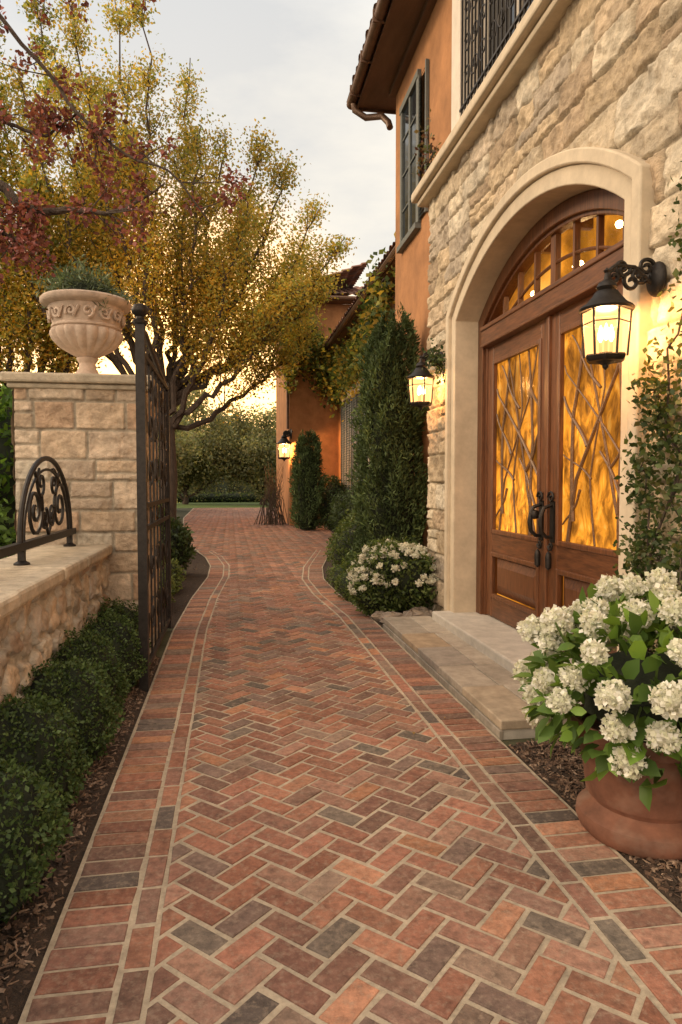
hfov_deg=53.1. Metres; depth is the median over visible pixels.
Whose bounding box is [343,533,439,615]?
white flowering shrub
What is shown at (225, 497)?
hedge
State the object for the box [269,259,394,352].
soffit
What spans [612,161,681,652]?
climbing vine
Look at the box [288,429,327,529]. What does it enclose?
cypress tree
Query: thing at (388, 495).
cypress tree
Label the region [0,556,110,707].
rubble stone
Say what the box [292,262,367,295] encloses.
roof side
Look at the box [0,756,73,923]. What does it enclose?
boxwood shrub
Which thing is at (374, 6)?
roof
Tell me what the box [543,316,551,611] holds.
astragal
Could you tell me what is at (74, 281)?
urn plant
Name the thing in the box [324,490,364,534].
garden shrub
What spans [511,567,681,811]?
hydrangea plant
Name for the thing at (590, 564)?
door rails
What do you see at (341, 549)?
garden shrub
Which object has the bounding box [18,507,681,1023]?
brick path
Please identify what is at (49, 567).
cap
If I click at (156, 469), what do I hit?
iron gate
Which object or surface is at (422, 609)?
garden rock
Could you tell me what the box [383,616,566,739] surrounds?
entry step
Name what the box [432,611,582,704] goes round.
doorstep
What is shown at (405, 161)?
window glass
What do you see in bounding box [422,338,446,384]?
wall plant
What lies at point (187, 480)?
olive tree
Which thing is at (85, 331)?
stone urn
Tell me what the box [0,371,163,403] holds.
cap
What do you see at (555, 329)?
door stiles
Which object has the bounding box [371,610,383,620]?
garden rock
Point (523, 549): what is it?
door rails
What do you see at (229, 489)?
garden shrub
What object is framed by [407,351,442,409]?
wall lantern
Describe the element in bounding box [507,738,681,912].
mulch bed
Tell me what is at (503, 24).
balcony window glass
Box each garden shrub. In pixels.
[158,505,198,569]
[159,558,186,609]
[177,474,254,494]
[318,475,353,531]
[323,515,366,574]
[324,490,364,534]
[326,563,358,603]
[333,508,357,545]
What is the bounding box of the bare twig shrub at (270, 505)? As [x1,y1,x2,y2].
[254,463,288,525]
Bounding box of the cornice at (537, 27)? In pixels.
[411,0,573,207]
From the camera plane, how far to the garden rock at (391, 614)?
7.22 m
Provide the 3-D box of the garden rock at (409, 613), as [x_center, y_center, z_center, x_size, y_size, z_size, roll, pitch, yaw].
[0.776,1.137,7.255,0.319,0.214,0.246,0,2,-9]
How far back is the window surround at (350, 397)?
20.84 m
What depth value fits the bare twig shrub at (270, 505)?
24.45 m
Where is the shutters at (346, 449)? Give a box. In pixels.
[341,393,366,494]
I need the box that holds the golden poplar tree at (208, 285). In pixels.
[0,0,359,521]
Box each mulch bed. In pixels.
[0,655,161,1023]
[160,550,209,627]
[323,525,426,627]
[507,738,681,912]
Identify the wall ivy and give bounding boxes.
[277,231,395,421]
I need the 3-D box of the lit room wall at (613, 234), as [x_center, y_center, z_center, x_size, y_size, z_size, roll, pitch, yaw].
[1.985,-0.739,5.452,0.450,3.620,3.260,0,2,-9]
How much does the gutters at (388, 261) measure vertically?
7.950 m
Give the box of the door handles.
[527,491,554,569]
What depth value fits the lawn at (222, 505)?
46.23 m
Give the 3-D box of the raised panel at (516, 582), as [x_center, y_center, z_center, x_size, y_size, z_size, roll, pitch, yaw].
[1.566,0.625,6.110,0.035,0.360,0.960,0,2,-9]
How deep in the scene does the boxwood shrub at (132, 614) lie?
5.39 m
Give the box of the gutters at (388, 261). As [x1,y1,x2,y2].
[286,246,394,428]
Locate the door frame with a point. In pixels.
(564, 216)
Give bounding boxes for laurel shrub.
[0,384,15,556]
[0,498,15,558]
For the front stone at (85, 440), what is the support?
on the ground at (182, 513)
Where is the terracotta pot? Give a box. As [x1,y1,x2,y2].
[571,704,681,860]
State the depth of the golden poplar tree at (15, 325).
18.99 m
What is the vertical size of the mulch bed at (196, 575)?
0.060 m
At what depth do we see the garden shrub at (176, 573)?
9.14 m
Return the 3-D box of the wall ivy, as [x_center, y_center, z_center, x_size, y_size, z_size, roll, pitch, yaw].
[-0.327,-5.374,19.485,2.648,5.105,12.441,0,2,-9]
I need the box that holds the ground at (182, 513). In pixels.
[155,508,560,745]
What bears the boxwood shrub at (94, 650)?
on the mulch bed at (26, 935)
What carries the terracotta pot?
on the mulch bed at (560, 772)
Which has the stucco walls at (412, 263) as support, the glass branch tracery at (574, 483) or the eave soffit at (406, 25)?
the eave soffit at (406, 25)
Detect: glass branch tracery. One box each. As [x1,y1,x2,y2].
[496,346,537,534]
[562,335,621,549]
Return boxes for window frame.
[396,69,420,253]
[451,0,522,130]
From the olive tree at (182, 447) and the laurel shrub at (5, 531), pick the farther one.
the olive tree at (182, 447)
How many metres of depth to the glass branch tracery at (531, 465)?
6.00 m
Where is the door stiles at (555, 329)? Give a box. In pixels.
[548,311,562,609]
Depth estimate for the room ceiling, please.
5.78 m
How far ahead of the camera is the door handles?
5.35 m
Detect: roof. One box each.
[269,285,363,295]
[323,242,394,346]
[352,3,375,81]
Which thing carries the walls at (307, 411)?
on the ground at (182, 513)
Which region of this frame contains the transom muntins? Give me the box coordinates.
[503,215,623,313]
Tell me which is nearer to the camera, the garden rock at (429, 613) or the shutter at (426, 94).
the garden rock at (429, 613)
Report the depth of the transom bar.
5.16 m
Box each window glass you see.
[403,87,415,237]
[491,0,533,66]
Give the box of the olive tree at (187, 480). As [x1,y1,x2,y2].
[171,372,262,503]
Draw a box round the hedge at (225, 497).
[177,490,275,502]
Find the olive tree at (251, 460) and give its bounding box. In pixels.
[182,398,275,504]
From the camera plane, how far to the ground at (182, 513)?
6.44 m
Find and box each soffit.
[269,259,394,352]
[359,0,436,110]
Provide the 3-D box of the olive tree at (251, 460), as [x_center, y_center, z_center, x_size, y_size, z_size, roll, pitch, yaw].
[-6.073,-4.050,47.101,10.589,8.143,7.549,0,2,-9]
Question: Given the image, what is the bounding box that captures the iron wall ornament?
[0,456,75,565]
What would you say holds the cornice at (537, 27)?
on the masonry core
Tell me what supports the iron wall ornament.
on the cap at (49, 567)
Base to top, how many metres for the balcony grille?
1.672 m
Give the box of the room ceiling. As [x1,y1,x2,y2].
[541,218,593,253]
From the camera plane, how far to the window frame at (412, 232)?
9.46 m
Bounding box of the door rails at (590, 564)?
[557,279,622,656]
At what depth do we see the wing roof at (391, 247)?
16.88 m
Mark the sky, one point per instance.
(292, 64)
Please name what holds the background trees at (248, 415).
on the ground at (182, 513)
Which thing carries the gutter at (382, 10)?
attached to the eave soffit at (406, 25)
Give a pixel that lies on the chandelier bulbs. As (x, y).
(619, 224)
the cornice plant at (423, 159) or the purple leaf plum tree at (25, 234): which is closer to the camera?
the purple leaf plum tree at (25, 234)
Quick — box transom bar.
[480,239,623,347]
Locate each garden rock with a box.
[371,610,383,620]
[380,611,402,622]
[401,609,427,616]
[410,606,428,612]
[424,610,432,616]
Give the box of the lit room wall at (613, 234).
[497,215,622,609]
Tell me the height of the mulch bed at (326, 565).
0.060 m
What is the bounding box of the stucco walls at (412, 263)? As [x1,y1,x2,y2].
[395,0,481,553]
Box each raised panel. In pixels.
[497,558,535,608]
[563,576,612,607]
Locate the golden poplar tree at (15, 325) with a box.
[0,0,145,409]
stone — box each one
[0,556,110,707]
[11,389,16,553]
[14,388,137,610]
[146,393,160,654]
[426,0,681,647]
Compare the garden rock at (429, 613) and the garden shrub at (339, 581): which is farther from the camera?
the garden shrub at (339, 581)
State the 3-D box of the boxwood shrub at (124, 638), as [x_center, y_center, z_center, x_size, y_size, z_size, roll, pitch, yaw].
[-1.656,1.014,4.839,0.631,0.651,0.632,1,3,28]
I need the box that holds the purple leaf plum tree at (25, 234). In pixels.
[0,0,251,287]
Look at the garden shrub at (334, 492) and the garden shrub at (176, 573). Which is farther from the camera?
the garden shrub at (334, 492)
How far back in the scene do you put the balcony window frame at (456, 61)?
7.11 m
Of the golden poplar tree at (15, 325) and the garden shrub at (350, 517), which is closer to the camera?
the garden shrub at (350, 517)
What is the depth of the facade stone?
4.34 m
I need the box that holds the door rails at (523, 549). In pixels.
[492,321,541,627]
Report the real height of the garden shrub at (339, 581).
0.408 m
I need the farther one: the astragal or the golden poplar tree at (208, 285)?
the golden poplar tree at (208, 285)
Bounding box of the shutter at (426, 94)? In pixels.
[417,58,428,221]
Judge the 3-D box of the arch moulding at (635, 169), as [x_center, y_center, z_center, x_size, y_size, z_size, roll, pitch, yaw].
[1.418,-0.680,5.357,0.180,3.710,3.350,0,2,-9]
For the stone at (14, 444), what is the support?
on the ground at (182, 513)
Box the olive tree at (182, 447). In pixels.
[158,408,206,484]
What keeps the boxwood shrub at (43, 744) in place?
on the mulch bed at (26, 935)
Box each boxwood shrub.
[0,691,92,831]
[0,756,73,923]
[17,655,125,771]
[50,624,130,720]
[79,608,150,693]
[97,596,150,647]
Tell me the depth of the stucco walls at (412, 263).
8.83 m
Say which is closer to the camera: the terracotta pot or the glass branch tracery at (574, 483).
the terracotta pot
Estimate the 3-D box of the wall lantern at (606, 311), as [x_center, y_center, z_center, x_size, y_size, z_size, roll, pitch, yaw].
[1.458,-1.039,3.569,0.431,0.593,0.279,0,2,-9]
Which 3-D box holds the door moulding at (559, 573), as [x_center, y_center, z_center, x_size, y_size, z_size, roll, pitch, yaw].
[1.759,-0.234,4.757,0.045,2.274,1.044,0,2,-9]
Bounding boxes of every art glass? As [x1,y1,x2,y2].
[496,347,537,535]
[562,327,621,549]
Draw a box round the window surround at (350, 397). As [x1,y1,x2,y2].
[340,379,369,468]
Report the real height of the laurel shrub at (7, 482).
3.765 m
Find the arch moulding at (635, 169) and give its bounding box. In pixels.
[444,147,656,628]
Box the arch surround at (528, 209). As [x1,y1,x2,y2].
[450,164,631,650]
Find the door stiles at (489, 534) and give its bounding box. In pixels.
[486,318,545,617]
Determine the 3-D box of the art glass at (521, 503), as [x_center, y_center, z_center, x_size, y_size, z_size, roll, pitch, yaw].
[1.578,-0.599,6.061,0.001,1.650,1.020,0,2,-9]
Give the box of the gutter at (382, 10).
[346,0,395,129]
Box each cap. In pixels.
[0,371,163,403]
[0,544,111,619]
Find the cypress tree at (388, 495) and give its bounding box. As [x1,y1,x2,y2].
[345,301,428,563]
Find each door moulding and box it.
[490,338,541,616]
[554,320,618,651]
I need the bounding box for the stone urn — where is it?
[39,289,131,373]
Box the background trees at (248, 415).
[226,404,275,442]
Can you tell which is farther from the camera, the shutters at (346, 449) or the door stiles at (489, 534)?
the shutters at (346, 449)
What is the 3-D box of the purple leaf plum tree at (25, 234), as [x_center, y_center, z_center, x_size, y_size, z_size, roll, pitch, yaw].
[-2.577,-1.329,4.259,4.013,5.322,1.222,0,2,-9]
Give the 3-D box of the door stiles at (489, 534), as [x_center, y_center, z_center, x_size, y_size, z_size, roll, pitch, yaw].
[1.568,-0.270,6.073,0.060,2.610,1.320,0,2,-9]
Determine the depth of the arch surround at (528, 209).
6.56 m
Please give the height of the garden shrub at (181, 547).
1.287 m
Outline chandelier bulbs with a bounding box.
[530,220,622,295]
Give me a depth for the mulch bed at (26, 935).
2.50 m
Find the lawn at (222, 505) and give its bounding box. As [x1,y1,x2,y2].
[177,502,275,507]
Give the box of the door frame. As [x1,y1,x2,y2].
[476,188,624,614]
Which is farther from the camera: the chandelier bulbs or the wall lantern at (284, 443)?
the wall lantern at (284, 443)
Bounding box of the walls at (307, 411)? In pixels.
[276,293,393,524]
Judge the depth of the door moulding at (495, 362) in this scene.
6.18 m
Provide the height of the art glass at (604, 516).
1.650 m
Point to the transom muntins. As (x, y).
(557, 259)
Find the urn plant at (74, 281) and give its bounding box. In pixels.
[28,254,138,311]
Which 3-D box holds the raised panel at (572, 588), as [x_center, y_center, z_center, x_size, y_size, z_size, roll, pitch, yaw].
[1.778,0.680,4.798,0.035,0.360,0.960,0,2,-9]
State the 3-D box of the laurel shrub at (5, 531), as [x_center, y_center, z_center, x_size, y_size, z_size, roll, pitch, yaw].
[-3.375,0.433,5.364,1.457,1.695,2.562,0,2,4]
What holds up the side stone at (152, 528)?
on the ground at (182, 513)
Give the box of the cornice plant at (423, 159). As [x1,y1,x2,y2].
[411,109,441,177]
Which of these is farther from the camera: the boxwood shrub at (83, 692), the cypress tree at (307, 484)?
the cypress tree at (307, 484)
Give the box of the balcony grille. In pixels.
[459,0,531,114]
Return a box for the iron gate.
[131,303,171,691]
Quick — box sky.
[0,0,395,427]
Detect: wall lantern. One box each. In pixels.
[276,429,292,460]
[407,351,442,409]
[578,257,666,369]

